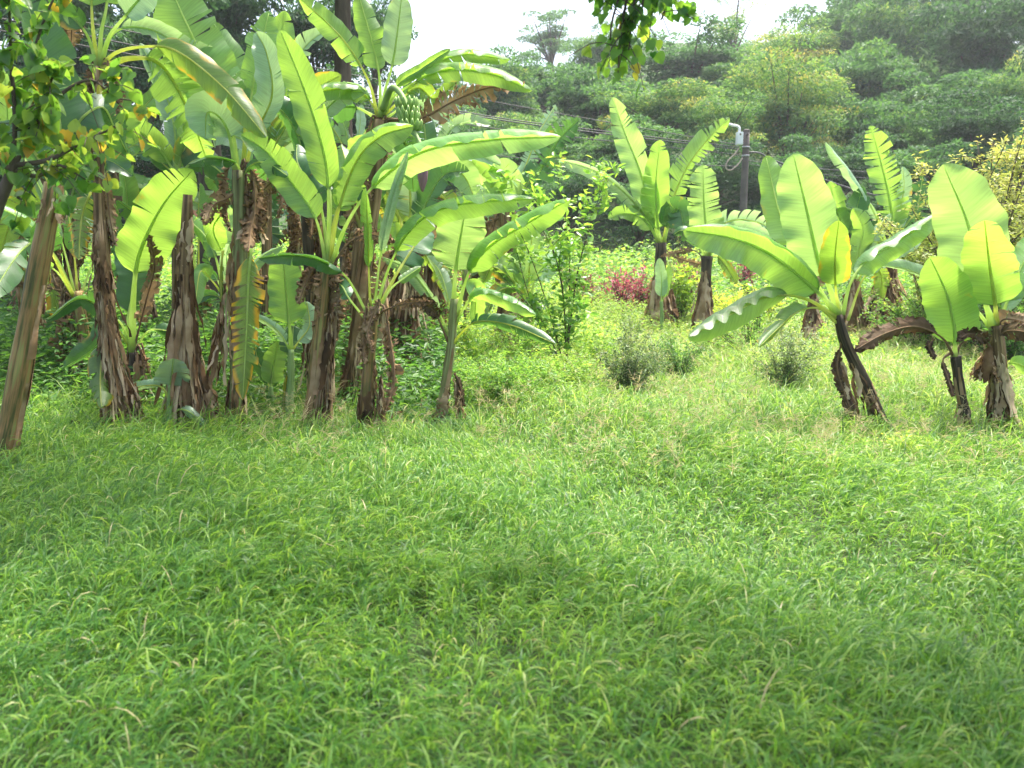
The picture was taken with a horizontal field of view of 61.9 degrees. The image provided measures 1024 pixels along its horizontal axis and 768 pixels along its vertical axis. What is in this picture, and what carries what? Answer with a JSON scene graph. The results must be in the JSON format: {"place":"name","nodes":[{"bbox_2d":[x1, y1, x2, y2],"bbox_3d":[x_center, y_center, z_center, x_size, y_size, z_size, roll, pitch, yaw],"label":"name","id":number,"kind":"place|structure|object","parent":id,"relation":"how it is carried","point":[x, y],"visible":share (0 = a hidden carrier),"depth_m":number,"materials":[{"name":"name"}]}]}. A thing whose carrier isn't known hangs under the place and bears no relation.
{"place":"outdoors","nodes":[
{"label":"outdoors","id":0,"kind":"place"},
{"bbox_2d":[0,0,1018,141],"label":"sky","id":1,"kind":"structure","parent":0,"point":[440,25],"materials":[{"name":"white"}]},
{"bbox_2d":[0,41,1023,767],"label":"ground","id":2,"kind":"structure","parent":0,"point":[594,231],"depth_m":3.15,"materials":[{"name":"green plant"}]},
{"bbox_2d":[0,68,60,374],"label":"banana plant","id":3,"kind":"object","parent":2,"relation":"on","point":[6,114],"visible":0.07,"depth_m":9.17,"materials":[{"name":"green plant"}]},
{"bbox_2d":[1,158,117,388],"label":"banana plant","id":4,"kind":"object","parent":2,"relation":"on","point":[72,291],"visible":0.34,"depth_m":8.05,"materials":[{"name":"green plant"}]},
{"bbox_2d":[0,0,128,474],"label":"banana plant","id":5,"kind":"object","parent":2,"relation":"on","point":[57,44],"visible":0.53,"depth_m":5.78,"materials":[{"name":"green plant"}]},
{"bbox_2d":[0,77,132,383],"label":"banana plant","id":6,"kind":"object","parent":2,"relation":"on","point":[12,257],"visible":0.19,"depth_m":8.38,"materials":[{"name":"green plant"}]},
{"bbox_2d":[0,0,146,244],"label":"forest tree","id":7,"kind":"object","parent":2,"relation":"on","point":[20,63],"visible":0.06,"depth_m":26.01,"materials":[{"name":"green plant"}]},
{"bbox_2d":[0,0,160,233],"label":"corner tree","id":8,"kind":"object","parent":2,"relation":"on","point":[31,86],"visible":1,"depth_m":4.23,"materials":[{"name":"green plant"}]},
{"bbox_2d":[34,78,183,333],"bbox_3d":[-4.934,-1.833,10.243,2.005,3.641,1.245,-4,10,-26],"label":"banana plant","id":9,"kind":"object","parent":2,"relation":"on","point":[148,100],"visible":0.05,"depth_m":10.17,"materials":[{"name":"green plant"}]},
{"bbox_2d":[48,168,196,411],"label":"banana plant","id":10,"kind":"object","parent":2,"relation":"on","point":[146,242],"visible":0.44,"depth_m":7.13,"materials":[{"name":"green plant"}]},
{"bbox_2d":[83,144,215,366],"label":"banana plant","id":11,"kind":"object","parent":2,"relation":"on","point":[130,189],"visible":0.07,"depth_m":9.56,"materials":[{"name":"green plant"}]},
{"bbox_2d":[72,0,231,167],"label":"forest tree","id":12,"kind":"object","parent":2,"relation":"on","point":[141,82],"visible":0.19,"depth_m":25.68,"materials":[{"name":"green plant"}]},
{"bbox_2d":[45,0,266,442],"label":"banana plant","id":13,"kind":"object","parent":2,"relation":"on","point":[117,388],"visible":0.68,"depth_m":6.46,"materials":[{"name":"green plant"}]},
{"bbox_2d":[134,358,203,427],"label":"banana plant","id":14,"kind":"object","parent":2,"relation":"on","point":[165,370],"visible":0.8,"depth_m":6.79,"materials":[{"name":"green plant"}]},
{"bbox_2d":[114,11,231,322],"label":"banana plant","id":15,"kind":"object","parent":2,"relation":"on","point":[179,154],"visible":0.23,"depth_m":9.09,"materials":[{"name":"green plant"}]},
{"bbox_2d":[154,194,222,440],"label":"banana plant","id":16,"kind":"object","parent":2,"relation":"on","point":[197,392],"visible":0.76,"depth_m":6.84,"materials":[{"name":"brown plant"}]},
{"bbox_2d":[130,117,255,217],"bbox_3d":[-9.573,-5.414,25.523,4.328,5.067,3.596,0,9,0],"label":"forest tree","id":17,"kind":"object","parent":2,"relation":"on","point":[226,152],"visible":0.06,"depth_m":25.05,"materials":[{"name":"green plant"}]},
{"bbox_2d":[111,149,279,325],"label":"banana plant","id":18,"kind":"object","parent":2,"relation":"on","point":[210,184],"visible":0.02,"depth_m":10.10,"materials":[{"name":"green plant"}]},
{"bbox_2d":[116,159,285,360],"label":"banana plant","id":19,"kind":"object","parent":2,"relation":"on","point":[125,213],"visible":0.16,"depth_m":9.32,"materials":[{"name":"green plant"}]},
{"bbox_2d":[189,15,221,310],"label":"forest tree","id":20,"kind":"object","parent":2,"relation":"on","point":[201,177],"visible":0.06,"depth_m":12.14,"materials":[{"name":"green plant"}]},
{"bbox_2d":[155,0,287,436],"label":"banana plant","id":21,"kind":"object","parent":2,"relation":"on","point":[265,88],"visible":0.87,"depth_m":6.67,"materials":[{"name":"green plant"}]},
{"bbox_2d":[0,277,460,437],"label":"shade undergrowth","id":22,"kind":"object","parent":2,"relation":"on","point":[154,345],"visible":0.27,"depth_m":8.05,"materials":[{"name":"green plant"}]},
{"bbox_2d":[193,199,283,368],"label":"banana plant","id":23,"kind":"object","parent":2,"relation":"on","point":[204,273],"visible":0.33,"depth_m":8.58,"materials":[{"name":"green plant"}]},
{"bbox_2d":[202,0,283,73],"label":"forest tree","id":24,"kind":"object","parent":2,"relation":"on","point":[236,14],"visible":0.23,"depth_m":27.99,"materials":[{"name":"green plant"}]},
{"bbox_2d":[250,341,286,416],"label":"banana plant","id":25,"kind":"object","parent":2,"relation":"on","point":[269,367],"visible":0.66,"depth_m":7.25,"materials":[{"name":"green plant"}]},
{"bbox_2d":[202,11,340,346],"bbox_3d":[-2.736,-1.957,9.427,1.793,4.098,0.330,0,9,0],"label":"banana plant","id":26,"kind":"object","parent":2,"relation":"on","point":[276,130],"visible":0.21,"depth_m":9.25,"materials":[{"name":"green plant"}]},
{"bbox_2d":[259,252,314,426],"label":"banana plant","id":27,"kind":"object","parent":2,"relation":"on","point":[284,306],"visible":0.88,"depth_m":7.00,"materials":[{"name":"green plant"}]},
{"bbox_2d":[248,81,367,389],"bbox_3d":[-1.990,-1.196,7.583,1.442,3.378,0.496,4,10,24],"label":"banana plant","id":28,"kind":"object","parent":2,"relation":"on","point":[311,244],"visible":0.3,"depth_m":7.44,"materials":[{"name":"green plant"}]},
{"bbox_2d":[263,0,365,216],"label":"forest tree","id":29,"kind":"object","parent":2,"relation":"on","point":[321,50],"visible":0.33,"depth_m":27.84,"materials":[{"name":"green plant"}]},
{"bbox_2d":[334,0,352,269],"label":"forest tree","id":30,"kind":"object","parent":2,"relation":"on","point":[342,67],"visible":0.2,"depth_m":12.12,"materials":[{"name":"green plant"}]},
{"bbox_2d":[332,104,365,357],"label":"banana plant","id":31,"kind":"object","parent":2,"relation":"on","point":[340,129],"visible":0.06,"depth_m":11.50,"materials":[{"name":"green plant"}]},
{"bbox_2d":[311,128,411,388],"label":"banana plant","id":32,"kind":"object","parent":2,"relation":"on","point":[355,245],"visible":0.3,"depth_m":8.50,"materials":[{"name":"brown plant"}]},
{"bbox_2d":[314,61,440,250],"bbox_3d":[-4.762,-7.318,28.886,4.672,6.266,5.462,0,9,0],"label":"forest tree","id":33,"kind":"object","parent":2,"relation":"on","point":[360,72],"visible":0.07,"depth_m":27.21,"materials":[{"name":"green plant"}]},
{"bbox_2d":[351,0,418,105],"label":"forest tree","id":34,"kind":"object","parent":2,"relation":"on","point":[379,16],"visible":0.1,"depth_m":29.56,"materials":[{"name":"green plant"}]},
{"bbox_2d":[258,152,533,441],"bbox_3d":[-0.811,-0.569,6.589,1.939,2.349,1.104,0,9,0],"label":"banana plant","id":35,"kind":"object","parent":2,"relation":"on","point":[415,233],"visible":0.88,"depth_m":6.41,"materials":[{"name":"green plant"}]},
{"bbox_2d":[241,29,560,439],"bbox_3d":[-0.783,-1.037,6.685,2.381,3.207,0.788,1,9,8],"label":"banana plant","id":36,"kind":"object","parent":2,"relation":"on","point":[335,176],"visible":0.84,"depth_m":6.52,"materials":[{"name":"green plant"}]},
{"bbox_2d":[299,0,531,402],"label":"banana plant","id":37,"kind":"object","parent":2,"relation":"on","point":[392,47],"visible":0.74,"depth_m":7.39,"materials":[{"name":"green plant"}]},
{"bbox_2d":[370,148,468,377],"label":"banana plant","id":38,"kind":"object","parent":2,"relation":"on","point":[408,201],"visible":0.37,"depth_m":9.05,"materials":[{"name":"green plant"}]},
{"bbox_2d":[399,82,500,360],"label":"banana plant","id":39,"kind":"object","parent":2,"relation":"on","point":[469,179],"visible":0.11,"depth_m":9.92,"materials":[{"name":"green plant"}]},
{"bbox_2d":[432,300,511,372],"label":"soft weed","id":40,"kind":"object","parent":2,"relation":"on","point":[470,334],"visible":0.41,"depth_m":9.60,"materials":[{"name":"green plant"}]},
{"bbox_2d":[383,198,570,428],"bbox_3d":[-0.239,-0.464,7.037,1.507,2.086,0.704,2,9,11],"label":"banana plant","id":41,"kind":"object","parent":2,"relation":"on","point":[456,238],"visible":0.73,"depth_m":6.93,"materials":[{"name":"green plant"}]},
{"bbox_2d":[434,101,533,161],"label":"hillside tree","id":42,"kind":"object","parent":2,"relation":"on","point":[498,124],"visible":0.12,"depth_m":35.79,"materials":[{"name":"green plant"}]},
{"bbox_2d":[403,339,575,412],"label":"feathery weed","id":43,"kind":"object","parent":2,"relation":"on","point":[499,376],"visible":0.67,"depth_m":8.12,"materials":[{"name":"green plant"}]},
{"bbox_2d":[459,43,549,127],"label":"hillside tree","id":44,"kind":"object","parent":2,"relation":"on","point":[512,98],"visible":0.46,"depth_m":43.02,"materials":[{"name":"green plant"}]},
{"bbox_2d":[458,314,551,368],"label":"soft weed","id":45,"kind":"object","parent":2,"relation":"on","point":[526,343],"visible":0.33,"depth_m":9.36,"materials":[{"name":"green plant"}]},
{"bbox_2d":[0,230,1018,405],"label":"undergrowth","id":46,"kind":"object","parent":2,"relation":"on","point":[592,266],"visible":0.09,"depth_m":19.62,"materials":[{"name":"green plant"}]},
{"bbox_2d":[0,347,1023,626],"bbox_3d":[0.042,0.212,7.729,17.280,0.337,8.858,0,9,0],"label":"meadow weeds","id":47,"kind":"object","parent":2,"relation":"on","point":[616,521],"visible":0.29,"depth_m":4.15,"materials":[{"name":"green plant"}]},
{"bbox_2d":[10,280,1023,402],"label":"tall weeds","id":48,"kind":"object","parent":2,"relation":"on","point":[617,308],"visible":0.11,"depth_m":11.83,"materials":[{"name":"green plant"}]},
{"bbox_2d":[478,229,564,365],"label":"sapling","id":49,"kind":"object","parent":2,"relation":"on","point":[512,277],"visible":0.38,"depth_m":10.72,"materials":[{"name":"green plant"}]},
{"bbox_2d":[470,105,578,349],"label":"banana plant","id":50,"kind":"object","parent":2,"relation":"on","point":[485,170],"visible":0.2,"depth_m":11.16,"materials":[{"name":"green plant"}]},
{"bbox_2d":[497,113,591,181],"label":"hillside tree","id":51,"kind":"object","parent":2,"relation":"on","point":[559,121],"visible":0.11,"depth_m":33.32,"materials":[{"name":"green plant"}]},
{"bbox_2d":[504,50,588,127],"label":"hillside tree","id":52,"kind":"object","parent":2,"relation":"on","point":[541,74],"visible":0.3,"depth_m":49.16,"materials":[{"name":"green plant"}]},
{"bbox_2d":[515,8,582,73],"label":"hillside tree","id":53,"kind":"object","parent":2,"relation":"on","point":[550,40],"visible":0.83,"depth_m":78.80,"materials":[{"name":"green plant"}]},
{"bbox_2d":[78,29,1023,280],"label":"forest undergrowth","id":54,"kind":"object","parent":2,"relation":"on","point":[674,33],"visible":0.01,"depth_m":36.44,"materials":[{"name":"green plant"}]},
{"bbox_2d":[486,151,625,369],"bbox_3d":[0.458,-1.329,9.938,2.028,2.757,1.156,-5,10,-31],"label":"sapling","id":55,"kind":"object","parent":2,"relation":"on","point":[534,300],"visible":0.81,"depth_m":9.90,"materials":[{"name":"green plant"}]},
{"bbox_2d":[504,349,608,391],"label":"feathery weed","id":56,"kind":"object","parent":2,"relation":"on","point":[556,364],"visible":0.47,"depth_m":9.03,"materials":[{"name":"green plant"}]},
{"bbox_2d":[518,157,625,240],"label":"forest tree","id":57,"kind":"object","parent":2,"relation":"on","point":[571,187],"visible":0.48,"depth_m":27.60,"materials":[{"name":"green plant"}]},
{"bbox_2d":[546,317,627,375],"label":"soft weed","id":58,"kind":"object","parent":2,"relation":"on","point":[592,342],"visible":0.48,"depth_m":10.61,"materials":[{"name":"green plant"}]},
{"bbox_2d":[556,20,636,82],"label":"hillside tree","id":59,"kind":"object","parent":2,"relation":"on","point":[594,60],"visible":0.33,"depth_m":56.61,"materials":[{"name":"green plant"}]},
{"bbox_2d":[539,62,655,156],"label":"hillside tree","id":60,"kind":"object","parent":2,"relation":"on","point":[574,102],"visible":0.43,"depth_m":39.28,"materials":[{"name":"green plant"}]},
{"bbox_2d":[553,112,684,224],"bbox_3d":[3.790,-7.919,32.023,5.084,4.366,4.830,0,9,0],"label":"hillside tree","id":61,"kind":"object","parent":2,"relation":"on","point":[597,149],"visible":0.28,"depth_m":31.33,"materials":[{"name":"green plant"}]},
{"bbox_2d":[593,264,646,318],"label":"crimson shrub","id":62,"kind":"object","parent":2,"relation":"on","point":[621,291],"visible":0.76,"depth_m":17.07,"materials":[{"name":"red plant"}]},
{"bbox_2d":[229,322,1023,492],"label":"seed grass","id":63,"kind":"structure","parent":2,"relation":"on","point":[734,437],"depth_m":6.71,"materials":[{"name":"green plant"}]},
{"bbox_2d":[591,182,673,269],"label":"forest tree","id":64,"kind":"object","parent":2,"relation":"on","point":[635,231],"visible":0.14,"depth_m":27.20,"materials":[{"name":"green plant"}]},
{"bbox_2d":[593,311,677,409],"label":"shrub","id":65,"kind":"object","parent":2,"relation":"on","point":[627,348],"visible":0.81,"depth_m":8.58,"materials":[{"name":"green plant"}]},
{"bbox_2d":[569,0,703,96],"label":"shade tree","id":66,"kind":"object","parent":2,"relation":"on","point":[623,51],"visible":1,"depth_m":3.98,"materials":[{"name":"green plant"}]},
{"bbox_2d":[557,97,729,331],"bbox_3d":[2.277,-2.916,15.140,3.098,4.214,0.895,-1,9,-4],"label":"banana plant","id":67,"kind":"object","parent":2,"relation":"on","point":[659,207],"visible":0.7,"depth_m":15.05,"materials":[{"name":"green plant"}]},
{"bbox_2d":[580,75,742,143],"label":"hillside tree","id":68,"kind":"object","parent":2,"relation":"on","point":[653,105],"visible":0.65,"depth_m":35.65,"materials":[{"name":"green plant"}]},
{"bbox_2d":[655,258,671,335],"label":"banana plant","id":69,"kind":"object","parent":2,"relation":"on","point":[663,277],"visible":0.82,"depth_m":14.31,"materials":[{"name":"green plant"}]},
{"bbox_2d":[615,9,747,120],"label":"hillside tree","id":70,"kind":"object","parent":2,"relation":"on","point":[686,62],"visible":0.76,"depth_m":46.43,"materials":[{"name":"green plant"}]},
{"bbox_2d":[644,331,719,381],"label":"shrub","id":71,"kind":"object","parent":2,"relation":"on","point":[678,362],"visible":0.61,"depth_m":9.95,"materials":[{"name":"green plant"}]},
{"bbox_2d":[666,255,715,320],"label":"leafy bush","id":72,"kind":"object","parent":2,"relation":"on","point":[681,289],"visible":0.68,"depth_m":15.81,"materials":[{"name":"green plant"}]},
{"bbox_2d":[640,137,766,246],"bbox_3d":[6.679,-6.662,30.274,4.496,4.093,3.690,0,9,0],"label":"forest tree","id":73,"kind":"object","parent":2,"relation":"on","point":[721,172],"visible":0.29,"depth_m":29.55,"materials":[{"name":"green plant"}]},
{"bbox_2d":[656,88,768,202],"bbox_3d":[8.352,-9.223,33.800,3.876,4.714,4.974,-4,10,-23],"label":"hillside tree","id":74,"kind":"object","parent":2,"relation":"on","point":[702,117],"visible":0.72,"depth_m":33.01,"materials":[{"name":"green plant"}]},
{"bbox_2d":[661,164,786,331],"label":"banana plant","id":75,"kind":"object","parent":2,"relation":"on","point":[703,304],"visible":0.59,"depth_m":14.37,"materials":[{"name":"green plant"}]},
{"bbox_2d":[725,123,749,267],"bbox_3d":[6.146,-4.691,23.360,0.841,4.712,0.266,-7,11,-36],"label":"utility pole","id":76,"kind":"object","parent":2,"relation":"on","point":[743,138],"visible":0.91,"depth_m":23.25,"materials":[{"name":"concrete"}]},
{"bbox_2d":[709,0,766,50],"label":"hillside tree","id":77,"kind":"object","parent":2,"relation":"on","point":[735,37],"visible":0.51,"depth_m":68.04,"materials":[{"name":"green plant"}]},
{"bbox_2d":[700,46,799,102],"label":"hillside tree","id":78,"kind":"object","parent":2,"relation":"on","point":[726,67],"visible":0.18,"depth_m":44.73,"materials":[{"name":"green plant"}]},
{"bbox_2d":[709,317,795,365],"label":"shrub","id":79,"kind":"object","parent":2,"relation":"on","point":[749,336],"visible":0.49,"depth_m":11.33,"materials":[{"name":"green plant"}]},
{"bbox_2d":[706,151,825,228],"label":"forest tree","id":80,"kind":"object","parent":2,"relation":"on","point":[754,203],"visible":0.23,"depth_m":29.68,"materials":[{"name":"green plant"}]},
{"bbox_2d":[733,314,835,391],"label":"shrub","id":81,"kind":"object","parent":2,"relation":"on","point":[790,364],"visible":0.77,"depth_m":8.90,"materials":[{"name":"green plant"}]},
{"bbox_2d":[717,28,867,161],"bbox_3d":[12.405,-11.508,36.381,7.025,6.139,6.392,0,9,0],"label":"hillside tree","id":82,"kind":"object","parent":2,"relation":"on","point":[789,108],"visible":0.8,"depth_m":35.42,"materials":[{"name":"green plant"}]},
{"bbox_2d":[745,15,846,75],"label":"hillside tree","id":83,"kind":"object","parent":2,"relation":"on","point":[824,40],"visible":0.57,"depth_m":54.77,"materials":[{"name":"green plant"}]},
{"bbox_2d":[683,154,932,437],"bbox_3d":[2.482,-0.731,7.314,3.080,2.503,1.235,-4,10,-22],"label":"banana plant","id":84,"kind":"object","parent":2,"relation":"on","point":[806,226],"visible":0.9,"depth_m":6.98,"materials":[{"name":"green plant"}]},
{"bbox_2d":[800,276,832,345],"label":"banana plant","id":85,"kind":"object","parent":2,"relation":"on","point":[813,316],"visible":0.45,"depth_m":12.91,"materials":[{"name":"brown plant"}]},
{"bbox_2d":[774,0,876,75],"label":"hillside tree","id":86,"kind":"object","parent":2,"relation":"on","point":[837,21],"visible":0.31,"depth_m":57.91,"materials":[{"name":"green plant"}]},
{"bbox_2d":[778,129,897,202],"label":"hillside tree","id":87,"kind":"object","parent":2,"relation":"on","point":[852,158],"visible":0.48,"depth_m":31.54,"materials":[{"name":"green plant"}]},
{"bbox_2d":[797,36,920,133],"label":"hillside tree","id":88,"kind":"object","parent":2,"relation":"on","point":[867,75],"visible":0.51,"depth_m":43.32,"materials":[{"name":"green plant"}]},
{"bbox_2d":[835,208,890,337],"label":"banana plant","id":89,"kind":"object","parent":2,"relation":"on","point":[863,238],"visible":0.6,"depth_m":13.45,"materials":[{"name":"green plant"}]},
{"bbox_2d":[825,125,933,330],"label":"banana plant","id":90,"kind":"object","parent":2,"relation":"on","point":[859,198],"visible":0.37,"depth_m":13.87,"materials":[{"name":"green plant"}]},
{"bbox_2d":[829,97,938,168],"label":"hillside tree","id":91,"kind":"object","parent":2,"relation":"on","point":[901,126],"visible":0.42,"depth_m":34.68,"materials":[{"name":"green plant"}]},
{"bbox_2d":[851,429,947,466],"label":"feathery weed","id":92,"kind":"object","parent":2,"relation":"on","point":[890,440],"visible":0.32,"depth_m":6.19,"materials":[{"name":"green plant"}]},
{"bbox_2d":[840,0,963,87],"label":"hillside tree","id":93,"kind":"object","parent":2,"relation":"on","point":[907,40],"visible":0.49,"depth_m":50.04,"materials":[{"name":"green plant"}]},
{"bbox_2d":[859,137,980,223],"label":"forest tree","id":94,"kind":"object","parent":2,"relation":"on","point":[940,160],"visible":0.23,"depth_m":28.41,"materials":[{"name":"green plant"}]},
{"bbox_2d":[860,288,985,350],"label":"leafy bush","id":95,"kind":"object","parent":2,"relation":"on","point":[899,311],"visible":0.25,"depth_m":12.17,"materials":[{"name":"green plant"}]},
{"bbox_2d":[855,65,1009,157],"bbox_3d":[19.117,-12.275,39.443,6.384,4.875,5.346,3,9,17],"label":"hillside tree","id":96,"kind":"object","parent":2,"relation":"on","point":[909,96],"visible":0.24,"depth_m":38.92,"materials":[{"name":"green plant"}]},
{"bbox_2d":[853,256,1014,430],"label":"banana plant","id":97,"kind":"object","parent":2,"relation":"on","point":[949,304],"visible":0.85,"depth_m":7.02,"materials":[{"name":"green plant"}]},
{"bbox_2d":[872,120,1023,355],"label":"golden shrub","id":98,"kind":"object","parent":2,"relation":"on","point":[1010,208],"visible":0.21,"depth_m":11.60,"materials":[{"name":"yellow plant"}]},
{"bbox_2d":[882,163,1023,432],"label":"banana plant","id":99,"kind":"object","parent":2,"relation":"on","point":[970,228],"visible":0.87,"depth_m":7.10,"materials":[{"name":"green plant"}]},
{"bbox_2d":[899,0,1023,140],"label":"hillside tree","id":100,"kind":"object","parent":2,"relation":"on","point":[988,45],"visible":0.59,"depth_m":42.02,"materials":[{"name":"green plant"}]},
{"bbox_2d":[907,87,1023,173],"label":"hillside tree","id":101,"kind":"object","parent":2,"relation":"on","point":[969,124],"visible":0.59,"depth_m":32.25,"materials":[{"name":"green plant"}]},
{"bbox_2d":[963,51,1023,144],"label":"hillside tree","id":102,"kind":"object","parent":2,"relation":"on","point":[1013,87],"visible":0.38,"depth_m":35.64,"materials":[{"name":"green plant"}]},
{"bbox_2d":[968,299,1023,368],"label":"leafy bush","id":103,"kind":"object","parent":2,"relation":"on","point":[1012,346],"visible":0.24,"depth_m":10.33,"materials":[{"name":"green plant"}]},
{"bbox_2d":[977,127,1023,213],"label":"forest tree","id":104,"kind":"object","parent":2,"relation":"on","point":[1009,146],"visible":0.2,"depth_m":29.08,"materials":[{"name":"green plant"}]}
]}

